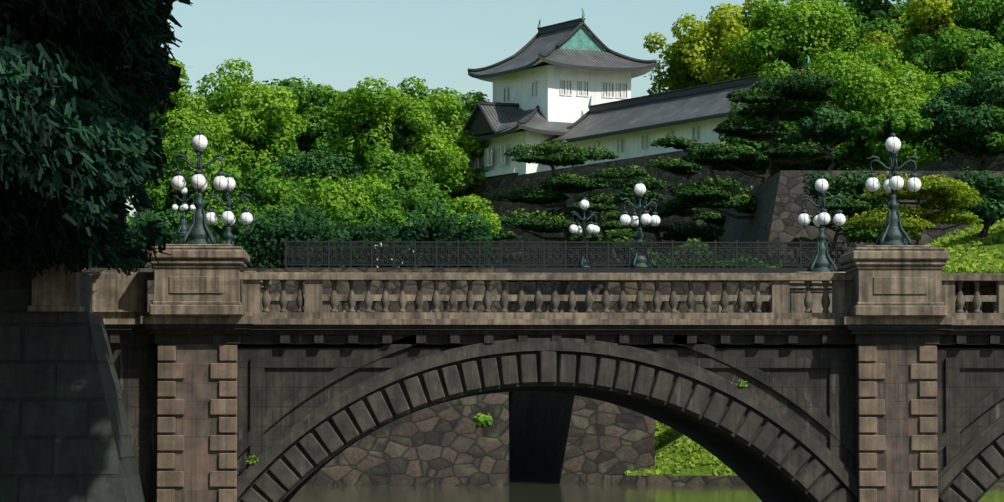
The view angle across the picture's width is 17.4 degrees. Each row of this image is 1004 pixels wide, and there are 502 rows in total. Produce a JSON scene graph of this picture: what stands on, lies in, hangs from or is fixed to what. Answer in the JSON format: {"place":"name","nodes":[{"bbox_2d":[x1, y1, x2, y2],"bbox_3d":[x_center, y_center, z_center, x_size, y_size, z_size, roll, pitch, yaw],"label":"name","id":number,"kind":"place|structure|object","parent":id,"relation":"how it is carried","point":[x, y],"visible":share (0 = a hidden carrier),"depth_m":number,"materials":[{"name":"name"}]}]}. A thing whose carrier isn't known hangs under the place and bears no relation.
{"place":"outdoors","nodes":[
{"label":"outdoors","id":0,"kind":"place"},
{"bbox_2d":[244,379,747,463],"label":"weeds","id":1,"kind":"object","parent":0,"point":[484,420],"visible":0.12,"depth_m":149.92,"materials":[{"name":"green plant"}]},
{"bbox_2d":[125,0,911,266],"label":"sky","id":2,"kind":"structure","parent":0,"point":[340,44],"materials":[{"name":"blue"}]},
{"bbox_2d":[289,478,1003,501],"bbox_3d":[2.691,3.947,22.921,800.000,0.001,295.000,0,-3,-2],"label":"moat water","id":3,"kind":"structure","parent":0,"point":[530,490],"depth_m":131.97,"materials":[{"name":"green liquid"}]},
{"bbox_2d":[611,475,1003,484],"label":"bank kerb","id":4,"kind":"structure","parent":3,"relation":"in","point":[678,480],"depth_m":151.69,"materials":[{"name":"stone"}]},
{"bbox_2d":[839,247,855,267],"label":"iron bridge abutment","id":5,"kind":"object","parent":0,"point":[845,249],"visible":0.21,"depth_m":152.41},
{"label":"ground","id":6,"kind":"structure","parent":0,"visible":0},
{"bbox_2d":[0,312,145,501],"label":"bastion wall","id":7,"kind":"structure","parent":6,"relation":"on","point":[65,435],"depth_m":70.71,"materials":[{"name":"grey stone"}]},
{"bbox_2d":[0,260,147,313],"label":"bastion parapet","id":8,"kind":"structure","parent":7,"relation":"on","point":[54,290],"depth_m":71.32,"materials":[{"name":"stone"}]},
{"bbox_2d":[0,0,192,278],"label":"cedar","id":9,"kind":"object","parent":7,"relation":"on","point":[85,85],"visible":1,"depth_m":62.70,"materials":[{"name":"green plant"}]},
{"bbox_2d":[82,268,996,485],"bbox_3d":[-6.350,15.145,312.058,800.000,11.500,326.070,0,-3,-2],"label":"bank wall","id":10,"kind":"structure","parent":6,"relation":"on","point":[559,438],"depth_m":151.48,"materials":[{"name":"stone"}]},
{"bbox_2d":[126,214,131,237],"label":"tree","id":11,"kind":"object","parent":10,"relation":"on","point":[128,221],"depth_m":162.85,"materials":[{"name":"green plant"}]},
{"bbox_2d":[129,208,188,232],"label":"bush","id":12,"kind":"object","parent":10,"relation":"on","point":[175,218],"visible":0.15,"depth_m":164.10,"materials":[{"name":"green plant"}]},
{"bbox_2d":[172,187,195,243],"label":"gate lamp","id":13,"kind":"object","parent":10,"relation":"on","point":[182,230],"visible":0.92,"depth_m":154.29,"materials":[{"name":"grey metal"}]},
{"bbox_2d":[129,124,251,219],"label":"tree","id":14,"kind":"object","parent":10,"relation":"on","point":[161,197],"visible":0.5,"depth_m":189.96,"materials":[{"name":"green plant"}]},
{"bbox_2d":[185,201,272,239],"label":"bush","id":15,"kind":"object","parent":10,"relation":"on","point":[237,211],"visible":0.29,"depth_m":161.48,"materials":[{"name":"green plant"}]},
{"bbox_2d":[210,162,310,267],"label":"tree","id":16,"kind":"object","parent":10,"relation":"on","point":[270,191],"visible":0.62,"depth_m":180.42,"materials":[{"name":"green plant"}]},
{"bbox_2d":[88,200,495,267],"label":"hedge","id":17,"kind":"object","parent":10,"relation":"on","point":[259,239],"visible":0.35,"depth_m":157.90,"materials":[{"name":"green plant"}]},
{"bbox_2d":[265,204,331,253],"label":"bush","id":18,"kind":"object","parent":10,"relation":"on","point":[282,214],"visible":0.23,"depth_m":164.00,"materials":[{"name":"green plant"}]},
{"bbox_2d":[294,170,395,249],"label":"tree","id":19,"kind":"object","parent":10,"relation":"on","point":[327,199],"visible":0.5,"depth_m":174.69,"materials":[{"name":"green plant"}]},
{"bbox_2d":[333,204,413,266],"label":"bush","id":20,"kind":"object","parent":10,"relation":"on","point":[356,217],"visible":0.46,"depth_m":161.68,"materials":[{"name":"green plant"}]},
{"bbox_2d":[371,182,460,245],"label":"tree","id":21,"kind":"object","parent":10,"relation":"on","point":[404,205],"visible":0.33,"depth_m":170.94,"materials":[{"name":"green plant"}]},
{"bbox_2d":[428,194,503,236],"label":"bush","id":22,"kind":"object","parent":10,"relation":"on","point":[472,204],"visible":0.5,"depth_m":169.10,"materials":[{"name":"green plant"}]},
{"bbox_2d":[489,215,526,266],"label":"pine","id":23,"kind":"object","parent":10,"relation":"on","point":[502,235],"visible":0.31,"depth_m":181.70,"materials":[{"name":"green plant"}]},
{"bbox_2d":[285,239,844,282],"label":"metal railing","id":24,"kind":"object","parent":10,"relation":"on","point":[565,255],"visible":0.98,"depth_m":152.39,"materials":[{"name":"black metal"}]},
{"bbox_2d":[569,197,599,267],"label":"street lamp","id":25,"kind":"object","parent":24,"relation":"on","point":[576,228],"visible":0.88,"depth_m":152.73,"materials":[{"name":"white glass"}]},
{"bbox_2d":[619,180,659,267],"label":"street lamp","id":26,"kind":"object","parent":24,"relation":"on","point":[645,218],"visible":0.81,"depth_m":152.78,"materials":[{"name":"white glass"}]},
{"bbox_2d":[396,268,733,474],"bbox_3d":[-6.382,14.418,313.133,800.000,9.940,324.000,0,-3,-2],"label":"bank grass","id":27,"kind":"structure","parent":10,"relation":"on","point":[690,470],"depth_m":153.34,"materials":[{"name":"green plant"}]},
{"bbox_2d":[624,420,735,475],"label":"bank grass tufts","id":28,"kind":"object","parent":27,"relation":"on","point":[685,444],"visible":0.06,"depth_m":154.22,"materials":[{"name":"green plant"}]},
{"bbox_2d":[489,139,645,294],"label":"pine","id":29,"kind":"object","parent":10,"relation":"on","point":[550,155],"visible":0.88,"depth_m":199.06,"materials":[{"name":"green plant"}]},
{"bbox_2d":[138,170,1003,267],"bbox_3d":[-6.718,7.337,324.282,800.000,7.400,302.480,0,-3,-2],"label":"terrace walls","id":30,"kind":"structure","parent":10,"relation":"on","point":[777,212],"depth_m":175.43,"materials":[{"name":"grey stone"}]},
{"bbox_2d":[148,57,241,192],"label":"tree","id":31,"kind":"object","parent":30,"relation":"on","point":[179,116],"visible":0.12,"depth_m":232.99,"materials":[{"name":"green plant"}]},
{"bbox_2d":[189,57,306,189],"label":"tree","id":32,"kind":"object","parent":30,"relation":"on","point":[254,115],"visible":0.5,"depth_m":258.87,"materials":[{"name":"green plant"}]},
{"bbox_2d":[224,75,351,182],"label":"tree","id":33,"kind":"object","parent":30,"relation":"on","point":[302,83],"depth_m":355.54,"materials":[{"name":"green plant"}]},
{"bbox_2d":[263,144,361,196],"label":"tree","id":34,"kind":"object","parent":30,"relation":"on","point":[314,161],"visible":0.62,"depth_m":228.22,"materials":[{"name":"green plant"}]},
{"bbox_2d":[272,78,365,184],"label":"tree","id":35,"kind":"object","parent":30,"relation":"on","point":[318,123],"visible":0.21,"depth_m":297.81,"materials":[{"name":"green plant"}]},
{"bbox_2d":[312,76,469,253],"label":"tree","id":36,"kind":"object","parent":30,"relation":"on","point":[395,120],"visible":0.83,"depth_m":280.18,"materials":[{"name":"green plant"}]},
{"bbox_2d":[348,146,441,258],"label":"tree","id":37,"kind":"object","parent":30,"relation":"on","point":[383,168],"visible":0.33,"depth_m":238.57,"materials":[{"name":"green plant"}]},
{"bbox_2d":[424,87,473,123],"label":"tree","id":38,"kind":"object","parent":30,"relation":"on","point":[460,99],"visible":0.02,"depth_m":368.23,"materials":[{"name":"green plant"}]},
{"bbox_2d":[424,140,1003,311],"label":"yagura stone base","id":39,"kind":"object","parent":30,"relation":"on","point":[487,189],"depth_m":276.32,"materials":[{"name":"grey stone"}]},
{"bbox_2d":[786,0,914,75],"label":"tree","id":40,"kind":"object","parent":39,"relation":"on","point":[872,16],"visible":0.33,"depth_m":291.06,"materials":[{"name":"green plant"}]},
{"label":"ground on top of the turret base","id":41,"kind":"structure","parent":39,"relation":"on","visible":0},
{"bbox_2d":[418,90,489,259],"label":"tree","id":42,"kind":"object","parent":41,"relation":"on","point":[450,124],"visible":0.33,"depth_m":297.63,"materials":[{"name":"green plant"}]},
{"bbox_2d":[462,8,840,180],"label":"japanese castle","id":43,"kind":"structure","parent":41,"relation":"on","point":[569,81],"depth_m":293.11,"materials":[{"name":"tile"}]},
{"bbox_2d":[643,13,720,94],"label":"tree","id":44,"kind":"object","parent":41,"relation":"on","point":[688,67],"visible":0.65,"depth_m":317.52,"materials":[{"name":"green plant"}]},
{"bbox_2d":[700,0,772,82],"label":"tree","id":45,"kind":"object","parent":41,"relation":"on","point":[726,29],"visible":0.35,"depth_m":304.60,"materials":[{"name":"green plant"}]},
{"bbox_2d":[725,0,886,78],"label":"tree","id":46,"kind":"object","parent":41,"relation":"on","point":[791,35],"visible":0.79,"depth_m":288.67,"materials":[{"name":"green plant"}]},
{"bbox_2d":[856,0,967,79],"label":"tree","id":47,"kind":"object","parent":41,"relation":"on","point":[930,17],"visible":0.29,"depth_m":274.75,"materials":[{"name":"green plant"}]},
{"bbox_2d":[934,0,1003,56],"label":"tree","id":48,"kind":"object","parent":41,"relation":"on","point":[983,15],"visible":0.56,"depth_m":262.07,"materials":[{"name":"green plant"}]},
{"bbox_2d":[998,29,1003,46],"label":"tree","id":49,"kind":"object","parent":41,"relation":"on","point":[1000,38],"visible":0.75,"depth_m":254.11,"materials":[{"name":"green plant"}]},
{"bbox_2d":[718,60,795,181],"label":"tree","id":50,"kind":"object","parent":30,"relation":"on","point":[736,142],"visible":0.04,"depth_m":231.68,"materials":[{"name":"green plant"}]},
{"bbox_2d":[771,123,866,176],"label":"tree","id":51,"kind":"object","parent":30,"relation":"on","point":[822,164],"visible":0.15,"depth_m":224.26,"materials":[{"name":"green plant"}]},
{"bbox_2d":[782,105,870,169],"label":"tree","id":52,"kind":"object","parent":30,"relation":"on","point":[831,128],"visible":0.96,"depth_m":180.05,"materials":[{"name":"green plant"}]},
{"bbox_2d":[722,170,1003,272],"bbox_3d":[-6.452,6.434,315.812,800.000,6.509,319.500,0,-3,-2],"label":"terrace grass","id":53,"kind":"structure","parent":30,"relation":"on","point":[1000,245],"depth_m":166.50,"materials":[{"name":"green plant"}]},
{"bbox_2d":[936,166,1003,237],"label":"tree","id":54,"kind":"object","parent":53,"relation":"on","point":[989,210],"visible":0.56,"depth_m":167.78,"materials":[{"name":"green plant"}]},
{"bbox_2d":[765,43,963,170],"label":"tree","id":55,"kind":"object","parent":30,"relation":"on","point":[870,89],"visible":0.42,"depth_m":215.51,"materials":[{"name":"green plant"}]},
{"bbox_2d":[847,108,933,170],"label":"tree","id":56,"kind":"object","parent":30,"relation":"on","point":[906,125],"visible":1,"depth_m":177.66,"materials":[{"name":"green plant"}]},
{"bbox_2d":[898,67,1003,170],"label":"tree","id":57,"kind":"object","parent":30,"relation":"on","point":[962,120],"visible":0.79,"depth_m":195.44,"materials":[{"name":"green plant"}]},
{"bbox_2d":[905,25,1003,99],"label":"tree","id":58,"kind":"object","parent":30,"relation":"on","point":[958,51],"visible":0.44,"depth_m":249.93,"materials":[{"name":"green plant"}]},
{"bbox_2d":[970,50,1003,83],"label":"tree","id":59,"kind":"object","parent":30,"relation":"on","point":[980,59],"visible":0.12,"depth_m":225.56,"materials":[{"name":"green plant"}]},
{"bbox_2d":[985,114,1003,152],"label":"tree","id":60,"kind":"object","parent":30,"relation":"on","point":[995,141],"visible":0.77,"depth_m":186.59,"materials":[{"name":"green plant"}]},
{"bbox_2d":[990,108,1003,134],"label":"tree","id":61,"kind":"object","parent":30,"relation":"on","point":[998,117],"visible":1,"depth_m":176.69,"materials":[{"name":"green plant"}]},
{"bbox_2d":[569,201,654,267],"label":"pine","id":62,"kind":"object","parent":10,"relation":"on","point":[608,224],"visible":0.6,"depth_m":177.48,"materials":[{"name":"green plant"}]},
{"bbox_2d":[587,164,724,256],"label":"pine","id":63,"kind":"object","parent":10,"relation":"on","point":[684,232],"visible":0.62,"depth_m":191.34,"materials":[{"name":"green plant"}]},
{"bbox_2d":[643,134,741,249],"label":"pine","id":64,"kind":"object","parent":10,"relation":"on","point":[677,166],"visible":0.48,"depth_m":214.77,"materials":[{"name":"green plant"}]},
{"bbox_2d":[667,159,752,248],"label":"pine","id":65,"kind":"object","parent":10,"relation":"on","point":[712,218],"visible":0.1,"depth_m":204.58,"materials":[{"name":"green plant"}]},
{"bbox_2d":[647,238,781,267],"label":"hedge","id":66,"kind":"object","parent":10,"relation":"on","point":[698,240],"visible":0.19,"depth_m":166.78,"materials":[{"name":"green plant"}]},
{"bbox_2d":[666,67,844,219],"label":"pine","id":67,"kind":"object","parent":10,"relation":"on","point":[760,124],"visible":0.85,"depth_m":186.04,"materials":[{"name":"green plant"}]},
{"bbox_2d":[788,193,871,266],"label":"pine","id":68,"kind":"object","parent":10,"relation":"on","point":[848,202],"visible":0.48,"depth_m":160.17,"materials":[{"name":"green plant"}]},
{"bbox_2d":[801,169,899,246],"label":"tree","id":69,"kind":"object","parent":10,"relation":"on","point":[850,186],"visible":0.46,"depth_m":169.84,"materials":[{"name":"green plant"}]},
{"bbox_2d":[843,205,923,243],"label":"shrub","id":70,"kind":"object","parent":10,"relation":"on","point":[865,235],"visible":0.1,"depth_m":164.00,"materials":[{"name":"green plant"}]},
{"bbox_2d":[844,171,983,244],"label":"pine","id":71,"kind":"object","parent":10,"relation":"on","point":[946,192],"visible":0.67,"depth_m":149.79,"materials":[{"name":"green plant"}]},
{"bbox_2d":[922,219,1003,272],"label":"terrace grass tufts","id":72,"kind":"object","parent":10,"relation":"on","point":[965,255],"visible":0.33,"depth_m":165.43,"materials":[{"name":"green plant"}]},
{"bbox_2d":[83,244,1003,501],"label":"stone bridge","id":73,"kind":"structure","parent":6,"relation":"on","point":[873,373],"depth_m":75.31,"materials":[{"name":"brown stone"}]},
{"bbox_2d":[171,131,227,243],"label":"bridge lamp","id":74,"kind":"object","parent":73,"relation":"on","point":[198,232],"visible":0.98,"depth_m":75.33,"materials":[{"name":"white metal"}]},
{"bbox_2d":[206,174,252,245],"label":"bridge lamp","id":75,"kind":"object","parent":73,"relation":"on","point":[228,217],"visible":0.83,"depth_m":88.25,"materials":[{"name":"white glass"}]},
{"bbox_2d":[797,175,845,271],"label":"bridge lamp","id":76,"kind":"object","parent":73,"relation":"on","point":[821,261],"visible":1,"depth_m":88.71,"materials":[{"name":"grey metal"}]},
{"bbox_2d":[865,133,921,244],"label":"bridge lamp","id":77,"kind":"object","parent":73,"relation":"on","point":[893,233],"visible":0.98,"depth_m":75.84,"materials":[{"name":"green metal"}]}
]}

